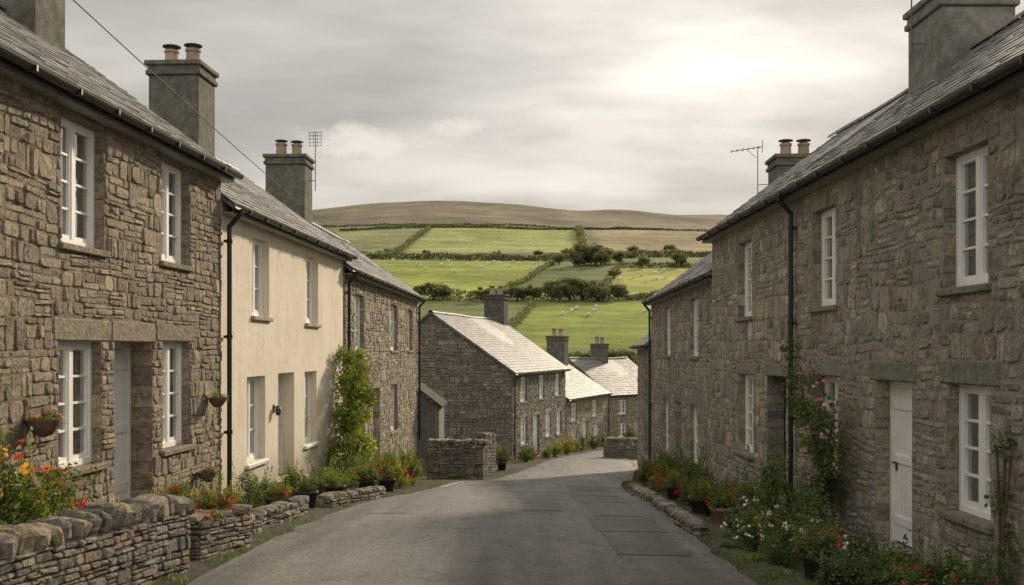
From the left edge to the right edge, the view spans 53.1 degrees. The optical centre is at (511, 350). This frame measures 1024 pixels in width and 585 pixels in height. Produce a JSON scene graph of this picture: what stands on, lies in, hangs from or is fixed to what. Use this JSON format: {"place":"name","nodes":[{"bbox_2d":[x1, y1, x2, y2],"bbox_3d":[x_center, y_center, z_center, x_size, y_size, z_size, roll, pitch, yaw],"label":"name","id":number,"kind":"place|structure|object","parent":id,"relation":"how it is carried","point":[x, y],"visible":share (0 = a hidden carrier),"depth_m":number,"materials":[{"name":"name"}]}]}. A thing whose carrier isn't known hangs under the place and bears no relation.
{"place":"outdoors","nodes":[
{"label":"outdoors","id":0,"kind":"place"},
{"bbox_2d":[187,450,757,584],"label":"road","id":1,"kind":"structure","parent":0,"point":[489,532],"depth_m":10.81,"materials":[{"name":"asphalt"}]},
{"bbox_2d":[366,485,690,555],"bbox_3d":[-0.048,2.471,16.099,3.935,0.879,11.814,0,0,0],"label":"road patch","id":2,"kind":"object","parent":1,"relation":"on","point":[628,543],"visible":1,"depth_m":13.47,"materials":[{"name":"asphalt"}]},
{"bbox_2d":[151,201,932,584],"bbox_3d":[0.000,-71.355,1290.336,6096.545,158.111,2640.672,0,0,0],"label":"ground","id":3,"kind":"structure","parent":0,"point":[619,323],"depth_m":278.35,"materials":[{"name":"plant"}]},
{"bbox_2d":[0,373,25,507],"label":"shrub","id":4,"kind":"object","parent":3,"relation":"on","point":[6,496],"visible":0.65,"depth_m":8.38,"materials":[{"name":"green plant"}]},
{"bbox_2d":[0,426,80,524],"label":"shrub","id":5,"kind":"object","parent":3,"relation":"on","point":[26,503],"visible":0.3,"depth_m":8.45,"materials":[{"name":"green plant"}]},
{"bbox_2d":[22,445,99,511],"bbox_3d":[-4.302,1.468,9.716,0.739,1.158,0.701,0,0,21],"label":"shrub","id":6,"kind":"object","parent":3,"relation":"on","point":[68,493],"visible":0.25,"depth_m":9.65,"materials":[{"name":"green plant"}]},
{"bbox_2d":[0,493,194,584],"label":"dry stone wall","id":7,"kind":"structure","parent":3,"relation":"on","point":[143,539],"depth_m":7.98,"materials":[{"name":"stone"}]},
{"bbox_2d":[0,0,243,513],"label":"stone house","id":8,"kind":"structure","parent":3,"relation":"on","point":[110,268],"depth_m":12.09,"materials":[{"name":"grey stone"}]},
{"bbox_2d":[24,409,65,436],"bbox_3d":[-4.691,0.726,10.249,0.354,0.288,0.350,0,0,34],"label":"hanging basket","id":9,"kind":"object","parent":8,"relation":"attached to","point":[44,426],"visible":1,"depth_m":10.17,"materials":[{"name":"wicker"}]},
{"bbox_2d":[53,317,109,479],"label":"window","id":10,"kind":"structure","parent":8,"relation":"in","point":[75,358],"depth_m":11.57,"materials":[{"name":"white glass"}]},
{"bbox_2d":[58,116,110,257],"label":"window","id":11,"kind":"structure","parent":8,"relation":"in","point":[77,141],"depth_m":11.64,"materials":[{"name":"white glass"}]},
{"bbox_2d":[111,321,155,502],"bbox_3d":[-4.900,0.850,12.810,0.388,2.400,1.282,0,0,3],"label":"door","id":12,"kind":"structure","parent":8,"relation":"in","point":[120,331],"depth_m":13.12,"materials":[{"name":"paint"}]},
{"bbox_2d":[156,323,194,456],"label":"window","id":13,"kind":"structure","parent":8,"relation":"in","point":[172,351],"depth_m":14.40,"materials":[{"name":"white glass"}]},
{"bbox_2d":[159,161,194,271],"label":"window","id":14,"kind":"structure","parent":8,"relation":"in","point":[171,176],"depth_m":14.37,"materials":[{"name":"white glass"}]},
{"bbox_2d":[195,466,220,482],"bbox_3d":[-4.432,1.802,14.912,0.318,0.237,0.322,0,0,27],"label":"hanging basket","id":15,"kind":"object","parent":8,"relation":"attached to","point":[206,475],"visible":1,"depth_m":14.84,"materials":[{"name":"wicker"}]},
{"bbox_2d":[206,391,228,407],"bbox_3d":[-4.422,0.734,15.350,0.371,0.244,0.286,0,0,0],"label":"hanging basket","id":16,"kind":"object","parent":8,"relation":"attached to","point":[217,401],"visible":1,"depth_m":15.29,"materials":[{"name":"wicker"}]},
{"bbox_2d":[149,472,200,503],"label":"shrub","id":17,"kind":"object","parent":3,"relation":"on","point":[174,489],"visible":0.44,"depth_m":10.67,"materials":[{"name":"green plant"}]},
{"bbox_2d":[195,471,243,514],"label":"shrub","id":18,"kind":"object","parent":3,"relation":"on","point":[221,502],"visible":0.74,"depth_m":10.75,"materials":[{"name":"green plant"}]},
{"bbox_2d":[189,504,252,560],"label":"dry stone wall","id":19,"kind":"structure","parent":3,"relation":"on","point":[229,532],"depth_m":10.41,"materials":[{"name":"stone"}]},
{"bbox_2d":[231,461,268,508],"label":"shrub","id":20,"kind":"object","parent":3,"relation":"on","point":[248,487],"visible":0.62,"depth_m":13.56,"materials":[{"name":"green plant"}]},
{"bbox_2d":[144,43,357,498],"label":"rendered house","id":21,"kind":"structure","parent":3,"relation":"on","point":[282,303],"depth_m":20.15,"materials":[{"name":"paint"}]},
{"bbox_2d":[246,376,268,469],"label":"window","id":22,"kind":"structure","parent":21,"relation":"in","point":[252,382],"depth_m":18.15,"materials":[{"name":"white glass"}]},
{"bbox_2d":[251,238,272,321],"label":"window","id":23,"kind":"structure","parent":21,"relation":"in","point":[257,245],"depth_m":18.41,"materials":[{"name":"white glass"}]},
{"bbox_2d":[278,373,308,482],"bbox_3d":[-4.360,1.591,19.735,0.590,2.318,1.332,0,0,3],"label":"door","id":24,"kind":"structure","parent":21,"relation":"in","point":[280,375],"depth_m":20.22,"materials":[{"name":"paint"}]},
{"bbox_2d":[304,371,319,449],"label":"window","id":25,"kind":"structure","parent":21,"relation":"in","point":[307,374],"depth_m":22.02,"materials":[{"name":"white glass"}]},
{"bbox_2d":[305,256,321,327],"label":"window","id":26,"kind":"structure","parent":21,"relation":"in","point":[309,261],"depth_m":22.11,"materials":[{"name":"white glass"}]},
{"bbox_2d":[251,466,281,505],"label":"shrub","id":27,"kind":"object","parent":3,"relation":"on","point":[264,485],"visible":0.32,"depth_m":14.77,"materials":[{"name":"green plant"}]},
{"bbox_2d":[265,475,292,504],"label":"potted plant","id":28,"kind":"object","parent":3,"relation":"on","point":[276,494],"visible":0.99,"depth_m":13.54,"materials":[{"name":"green plant"}]},
{"bbox_2d":[250,495,308,533],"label":"dry stone wall","id":29,"kind":"structure","parent":3,"relation":"on","point":[265,517],"depth_m":12.91,"materials":[{"name":"stone"}]},
{"bbox_2d":[278,457,311,496],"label":"shrub","id":30,"kind":"object","parent":3,"relation":"on","point":[293,482],"visible":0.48,"depth_m":16.01,"materials":[{"name":"green plant"}]},
{"bbox_2d":[292,471,318,508],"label":"potted plant","id":31,"kind":"object","parent":3,"relation":"on","point":[306,485],"visible":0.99,"depth_m":14.64,"materials":[{"name":"green plant"}]},
{"bbox_2d":[311,468,338,494],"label":"shrub","id":32,"kind":"object","parent":3,"relation":"on","point":[320,480],"visible":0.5,"depth_m":17.39,"materials":[{"name":"green plant"}]},
{"bbox_2d":[323,467,345,491],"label":"potted plant","id":33,"kind":"object","parent":3,"relation":"on","point":[334,480],"visible":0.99,"depth_m":15.80,"materials":[{"name":"green plant"}]},
{"bbox_2d":[262,132,426,463],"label":"stone house","id":34,"kind":"structure","parent":3,"relation":"on","point":[381,315],"depth_m":30.41,"materials":[{"name":"grey stone"}]},
{"bbox_2d":[73,0,407,283],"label":"overhead cable","id":35,"kind":"object","parent":34,"relation":"attached to","point":[204,119],"visible":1,"depth_m":12.48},
{"bbox_2d":[355,295,364,351],"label":"window","id":36,"kind":"structure","parent":34,"relation":"in","point":[357,298],"depth_m":27.41,"materials":[{"name":"white glass"}]},
{"bbox_2d":[390,306,398,352],"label":"window","id":37,"kind":"structure","parent":34,"relation":"in","point":[392,307],"depth_m":33.48,"materials":[{"name":"white glass"}]},
{"bbox_2d":[390,377,398,435],"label":"window","id":38,"kind":"structure","parent":34,"relation":"in","point":[393,381],"depth_m":33.48,"materials":[{"name":"white glass"}]},
{"bbox_2d":[332,439,365,478],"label":"shrub","id":39,"kind":"object","parent":3,"relation":"on","point":[345,466],"visible":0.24,"depth_m":21.18,"materials":[{"name":"green plant"}]},
{"bbox_2d":[316,486,385,507],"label":"dry stone wall","id":40,"kind":"structure","parent":3,"relation":"on","point":[330,499],"depth_m":15.81,"materials":[{"name":"stone"}]},
{"bbox_2d":[325,344,378,472],"bbox_3d":[-3.713,1.465,23.714,1.265,3.238,2.643,0,0,0],"label":"climbing plant","id":41,"kind":"object","parent":3,"relation":"on","point":[355,384],"visible":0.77,"depth_m":23.39,"materials":[{"name":"green plant"}]},
{"bbox_2d":[352,459,379,487],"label":"potted plant","id":42,"kind":"object","parent":3,"relation":"on","point":[367,478],"visible":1,"depth_m":17.82,"materials":[{"name":"green plant"}]},
{"bbox_2d":[375,456,398,491],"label":"potted plant","id":43,"kind":"object","parent":3,"relation":"on","point":[387,482],"visible":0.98,"depth_m":19.11,"materials":[{"name":"green plant"}]},
{"bbox_2d":[391,462,412,488],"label":"shrub","id":44,"kind":"object","parent":3,"relation":"on","point":[398,477],"visible":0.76,"depth_m":20.56,"materials":[{"name":"green plant"}]},
{"bbox_2d":[386,438,417,468],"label":"shrub","id":45,"kind":"object","parent":3,"relation":"on","point":[404,457],"visible":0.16,"depth_m":28.38,"materials":[{"name":"green plant"}]},
{"bbox_2d":[374,225,431,255],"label":"hedge","id":46,"kind":"object","parent":3,"relation":"on","point":[403,246],"visible":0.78,"depth_m":426.61,"materials":[{"name":"green plant"}]},
{"bbox_2d":[397,454,422,480],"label":"shrub","id":47,"kind":"object","parent":3,"relation":"on","point":[414,471],"visible":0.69,"depth_m":24.88,"materials":[{"name":"green plant"}]},
{"bbox_2d":[417,383,447,470],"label":"shed","id":48,"kind":"structure","parent":3,"relation":"on","point":[432,419],"depth_m":39.27,"materials":[{"name":"wood"}]},
{"bbox_2d":[426,438,487,479],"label":"dry stone wall","id":49,"kind":"structure","parent":3,"relation":"on","point":[447,457],"depth_m":33.10,"materials":[{"name":"stone"}]},
{"bbox_2d":[473,432,496,475],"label":"dry stone wall","id":50,"kind":"structure","parent":3,"relation":"on","point":[490,457],"depth_m":36.38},
{"bbox_2d":[417,286,571,459],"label":"stone house","id":51,"kind":"structure","parent":3,"relation":"on","point":[492,371],"depth_m":49.06,"materials":[{"name":"grey stone"}]},
{"bbox_2d":[140,478,867,584],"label":"grass","id":52,"kind":"structure","parent":3,"relation":"on","point":[623,484],"depth_m":10.49,"materials":[{"name":"green plant"}]},
{"bbox_2d":[496,442,512,470],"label":"potted plant","id":53,"kind":"object","parent":3,"relation":"on","point":[502,464],"visible":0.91,"depth_m":40.38,"materials":[{"name":"green plant"}]},
{"bbox_2d":[320,222,708,231],"bbox_3d":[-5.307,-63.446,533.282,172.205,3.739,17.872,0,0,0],"label":"hedge","id":54,"kind":"object","parent":3,"relation":"on","point":[488,226],"visible":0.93,"depth_m":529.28,"materials":[{"name":"green plant"}]},
{"bbox_2d":[508,299,537,328],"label":"hedge","id":55,"kind":"object","parent":3,"relation":"on","point":[517,319],"visible":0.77,"depth_m":159.69,"materials":[{"name":"green plant"}]},
{"bbox_2d":[495,260,554,291],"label":"hedge","id":56,"kind":"object","parent":3,"relation":"on","point":[531,274],"visible":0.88,"depth_m":238.15,"materials":[{"name":"green plant"}]},
{"bbox_2d":[412,286,658,301],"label":"hedge","id":57,"kind":"object","parent":3,"relation":"on","point":[640,295],"visible":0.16,"depth_m":192.55,"materials":[{"name":"green plant"}]},
{"bbox_2d":[360,249,711,260],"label":"hedge","id":58,"kind":"object","parent":3,"relation":"on","point":[541,257],"visible":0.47,"depth_m":322.17,"materials":[{"name":"green plant"}]},
{"bbox_2d":[547,282,577,301],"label":"tree","id":59,"kind":"object","parent":3,"relation":"on","point":[559,290],"visible":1,"depth_m":189.74,"materials":[{"name":"green plant"}]},
{"bbox_2d":[551,275,584,299],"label":"tree","id":60,"kind":"object","parent":3,"relation":"on","point":[573,281],"visible":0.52,"depth_m":192.33,"materials":[{"name":"green plant"}]},
{"bbox_2d":[545,328,612,449],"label":"stone house","id":61,"kind":"structure","parent":3,"relation":"on","point":[586,399],"depth_m":65.37,"materials":[{"name":"grey stone"}]},
{"bbox_2d":[572,225,587,251],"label":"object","id":62,"kind":"object","parent":3,"relation":"on","point":[581,237],"visible":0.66,"depth_m":469.81,"materials":[{"name":"green plant"}]},
{"bbox_2d":[573,242,599,265],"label":"tree","id":63,"kind":"object","parent":3,"relation":"on","point":[589,252],"visible":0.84,"depth_m":278.03,"materials":[{"name":"green plant"}]},
{"bbox_2d":[582,284,610,301],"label":"tree","id":64,"kind":"object","parent":3,"relation":"on","point":[597,293],"visible":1,"depth_m":189.39,"materials":[{"name":"green plant"}]},
{"bbox_2d":[591,250,612,265],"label":"tree","id":65,"kind":"object","parent":3,"relation":"on","point":[604,258],"visible":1,"depth_m":274.74,"materials":[{"name":"green plant"}]},
{"bbox_2d":[568,336,637,437],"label":"stone house","id":66,"kind":"structure","parent":3,"relation":"on","point":[617,377],"depth_m":71.62,"materials":[{"name":"grey stone"}]},
{"bbox_2d":[603,437,637,457],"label":"dry stone wall","id":67,"kind":"structure","parent":3,"relation":"on","point":[624,447],"depth_m":51.02,"materials":[{"name":"stone"}]},
{"bbox_2d":[629,332,651,469],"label":"stone house","id":68,"kind":"structure","parent":3,"relation":"on","point":[641,345],"depth_m":38.96,"materials":[{"name":"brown stone"}]},
{"bbox_2d":[627,484,657,501],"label":"dry stone wall","id":69,"kind":"structure","parent":3,"relation":"on","point":[638,490],"depth_m":17.71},
{"bbox_2d":[629,454,660,485],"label":"shrub","id":70,"kind":"object","parent":3,"relation":"on","point":[640,476],"visible":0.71,"depth_m":21.92,"materials":[{"name":"green plant"}]},
{"bbox_2d":[615,261,695,267],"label":"hedge","id":71,"kind":"object","parent":3,"relation":"on","point":[668,264],"visible":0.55,"depth_m":269.65,"materials":[{"name":"green plant"}]},
{"bbox_2d":[646,452,680,487],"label":"shrub","id":72,"kind":"object","parent":3,"relation":"on","point":[660,468],"visible":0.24,"depth_m":20.41,"materials":[{"name":"green plant"}]},
{"bbox_2d":[655,458,691,495],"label":"shrub","id":73,"kind":"object","parent":3,"relation":"on","point":[667,474],"visible":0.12,"depth_m":18.21,"materials":[{"name":"green plant"}]},
{"bbox_2d":[661,463,687,500],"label":"potted plant","id":74,"kind":"object","parent":3,"relation":"on","point":[671,487],"visible":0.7,"depth_m":17.10,"materials":[{"name":"green plant"}]},
{"bbox_2d":[649,495,709,536],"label":"dry stone wall","id":75,"kind":"structure","parent":3,"relation":"on","point":[685,520],"depth_m":13.09,"materials":[{"name":"stone"}]},
{"bbox_2d":[671,443,710,485],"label":"shrub","id":76,"kind":"object","parent":3,"relation":"on","point":[685,461],"visible":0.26,"depth_m":21.17,"materials":[{"name":"green plant"}]},
{"bbox_2d":[674,463,713,506],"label":"shrub","id":77,"kind":"object","parent":3,"relation":"on","point":[685,494],"visible":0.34,"depth_m":16.15,"materials":[{"name":"green plant"}]},
{"bbox_2d":[684,454,716,486],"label":"shrub","id":78,"kind":"object","parent":3,"relation":"on","point":[703,474],"visible":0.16,"depth_m":18.95,"materials":[{"name":"green plant"}]},
{"bbox_2d":[687,472,714,515],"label":"potted plant","id":79,"kind":"object","parent":3,"relation":"on","point":[698,499],"visible":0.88,"depth_m":14.51,"materials":[{"name":"green plant"}]},
{"bbox_2d":[705,478,739,526],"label":"potted plant","id":80,"kind":"object","parent":3,"relation":"on","point":[718,501],"visible":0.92,"depth_m":13.30,"materials":[{"name":"green plant"}]},
{"bbox_2d":[641,139,810,478],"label":"stone house","id":81,"kind":"structure","parent":3,"relation":"on","point":[680,378],"depth_m":27.42,"materials":[{"name":"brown stone"}]},
{"bbox_2d":[687,298,698,359],"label":"window","id":82,"kind":"structure","parent":81,"relation":"in","point":[696,327],"depth_m":26.50,"materials":[{"name":"white glass"}]},
{"bbox_2d":[689,396,698,467],"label":"window","id":83,"kind":"structure","parent":81,"relation":"in","point":[694,401],"depth_m":26.50,"materials":[{"name":"white glass"}]},
{"bbox_2d":[711,467,765,517],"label":"shrub","id":84,"kind":"object","parent":3,"relation":"on","point":[741,493],"visible":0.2,"depth_m":13.94,"materials":[{"name":"green plant"}]},
{"bbox_2d":[720,496,762,537],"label":"shrub","id":85,"kind":"object","parent":3,"relation":"on","point":[732,521],"visible":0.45,"depth_m":11.78,"materials":[{"name":"green plant"}]},
{"bbox_2d":[729,507,772,551],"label":"shrub","id":86,"kind":"object","parent":3,"relation":"on","point":[747,538],"visible":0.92,"depth_m":10.84,"materials":[{"name":"green plant"}]},
{"bbox_2d":[727,475,788,536],"bbox_3d":[3.004,1.931,12.627,0.717,0.836,0.718,0,0,-21],"label":"shrub","id":87,"kind":"object","parent":3,"relation":"on","point":[761,506],"visible":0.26,"depth_m":12.52,"materials":[{"name":"green plant"}]},
{"bbox_2d":[741,454,798,511],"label":"shrub","id":88,"kind":"object","parent":3,"relation":"on","point":[751,485],"visible":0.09,"depth_m":14.56,"materials":[{"name":"green plant"}]},
{"bbox_2d":[743,439,806,531],"bbox_3d":[3.499,1.852,13.618,0.717,1.313,0.755,0,0,-11],"label":"shrub","id":89,"kind":"object","parent":3,"relation":"on","point":[768,469],"visible":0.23,"depth_m":13.55,"materials":[{"name":"green plant"}]},
{"bbox_2d":[759,565,792,580],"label":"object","id":90,"kind":"object","parent":3,"relation":"on","point":[776,571],"visible":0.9,"depth_m":9.17,"materials":[{"name":"green plant"}]},
{"bbox_2d":[755,507,808,568],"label":"shrub","id":91,"kind":"object","parent":3,"relation":"on","point":[781,539],"visible":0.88,"depth_m":9.95,"materials":[{"name":"green plant"}]},
{"bbox_2d":[752,486,816,555],"bbox_3d":[2.989,1.875,11.330,0.713,0.797,0.777,0,0,-34],"label":"shrub","id":92,"kind":"object","parent":3,"relation":"on","point":[781,513],"visible":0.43,"depth_m":11.25,"materials":[{"name":"green plant"}]},
{"bbox_2d":[767,467,831,531],"bbox_3d":[3.746,1.996,13.205,0.760,0.980,0.764,0,0,45],"label":"shrub","id":93,"kind":"object","parent":3,"relation":"on","point":[817,496],"visible":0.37,"depth_m":13.14,"materials":[{"name":"green plant"}]},
{"bbox_2d":[788,497,841,540],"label":"shrub","id":94,"kind":"object","parent":3,"relation":"on","point":[821,523],"visible":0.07,"depth_m":11.88,"materials":[{"name":"green plant"}]},
{"bbox_2d":[785,502,849,565],"bbox_3d":[3.097,1.908,10.396,0.636,0.688,0.634,0,0,28],"label":"shrub","id":95,"kind":"object","parent":3,"relation":"on","point":[845,546],"visible":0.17,"depth_m":10.39,"materials":[{"name":"green plant"}]},
{"bbox_2d":[790,518,845,580],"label":"potted plant","id":96,"kind":"object","parent":3,"relation":"on","point":[827,539],"visible":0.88,"depth_m":9.22,"materials":[{"name":"green plant"}]},
{"bbox_2d":[810,540,874,584],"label":"shrub","id":97,"kind":"object","parent":3,"relation":"on","point":[839,571],"visible":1,"depth_m":8.54,"materials":[{"name":"green plant"}]},
{"bbox_2d":[696,0,1023,536],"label":"stone house","id":98,"kind":"structure","parent":3,"relation":"on","point":[784,253],"depth_m":16.23,"materials":[{"name":"grey stone"}]},
{"bbox_2d":[734,242,752,321],"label":"window","id":99,"kind":"structure","parent":98,"relation":"in","point":[748,247],"depth_m":19.94,"materials":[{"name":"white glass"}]},
{"bbox_2d":[735,363,754,460],"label":"window","id":100,"kind":"structure","parent":98,"relation":"in","point":[748,369],"depth_m":19.86,"materials":[{"name":"white glass"}]},
{"bbox_2d":[764,363,787,480],"bbox_3d":[4.663,1.460,17.353,0.408,2.480,1.480,0,0,-1],"label":"door","id":101,"kind":"structure","parent":98,"relation":"in","point":[771,369],"depth_m":17.78,"materials":[{"name":"paint"}]},
{"bbox_2d":[779,333,849,517],"bbox_3d":[4.234,1.044,14.479,0.754,2.627,2.647,0,0,0],"label":"climbing rose","id":102,"kind":"object","parent":98,"relation":"attached to","point":[822,455],"visible":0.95,"depth_m":13.94,"materials":[{"name":"green plant"}]},
{"bbox_2d":[807,207,836,312],"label":"window","id":103,"kind":"structure","parent":98,"relation":"in","point":[828,218],"depth_m":15.14,"materials":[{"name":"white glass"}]},
{"bbox_2d":[811,360,841,479],"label":"window","id":104,"kind":"structure","parent":98,"relation":"in","point":[825,368],"depth_m":14.88,"materials":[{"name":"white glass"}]},
{"bbox_2d":[836,525,889,562],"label":"shrub","id":105,"kind":"object","parent":3,"relation":"on","point":[859,542],"visible":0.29,"depth_m":10.77,"materials":[{"name":"green plant"}]},
{"bbox_2d":[847,530,922,583],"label":"shrub","id":106,"kind":"object","parent":3,"relation":"on","point":[871,566],"visible":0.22,"depth_m":9.52,"materials":[{"name":"green plant"}]},
{"bbox_2d":[862,545,930,584],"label":"shrub","id":107,"kind":"object","parent":3,"relation":"on","point":[892,577],"visible":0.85,"depth_m":8.76,"materials":[{"name":"green plant"}]},
{"bbox_2d":[830,20,1023,584],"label":"stone house","id":108,"kind":"structure","parent":3,"relation":"on","point":[939,168],"depth_m":10.84,"materials":[{"name":"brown stone"}]},
{"bbox_2d":[853,361,916,552],"bbox_3d":[4.546,1.410,12.255,0.550,2.540,1.450,0,0,-1],"label":"door","id":109,"kind":"structure","parent":108,"relation":"in","point":[900,391],"depth_m":12.48,"materials":[{"name":"paint"}]},
{"bbox_2d":[935,145,991,296],"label":"window","id":110,"kind":"structure","parent":108,"relation":"in","point":[971,167],"depth_m":10.56,"materials":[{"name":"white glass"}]},
{"bbox_2d":[938,360,1000,534],"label":"window","id":111,"kind":"structure","parent":108,"relation":"in","point":[974,401],"depth_m":10.44,"materials":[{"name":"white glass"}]},
{"bbox_2d":[978,425,1023,584],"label":"climbing rose","id":112,"kind":"object","parent":108,"relation":"attached to","point":[1004,498],"visible":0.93,"depth_m":9.34,"materials":[{"name":"green plant"}]},
{"bbox_2d":[897,565,958,584],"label":"shrub","id":113,"kind":"object","parent":3,"relation":"on","point":[907,582],"visible":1,"depth_m":7.96,"materials":[{"name":"green plant"}]},
{"bbox_2d":[915,543,964,584],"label":"shrub","id":114,"kind":"object","parent":3,"relation":"on","point":[938,571],"visible":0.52,"depth_m":9.63,"materials":[{"name":"green plant"}]},
{"bbox_2d":[931,551,1001,584],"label":"shrub","id":115,"kind":"object","parent":3,"relation":"on","point":[970,577],"visible":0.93,"depth_m":8.06,"materials":[{"name":"green plant"}]},
{"bbox_2d":[940,546,999,584],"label":"shrub","id":116,"kind":"object","parent":3,"relation":"on","point":[987,578],"visible":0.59,"depth_m":8.66,"materials":[{"name":"green plant"}]},
{"bbox_2d":[65,0,1023,214],"label":"sky","id":117,"kind":"structure","parent":0,"point":[581,105],"materials":[{"name":"grey"}]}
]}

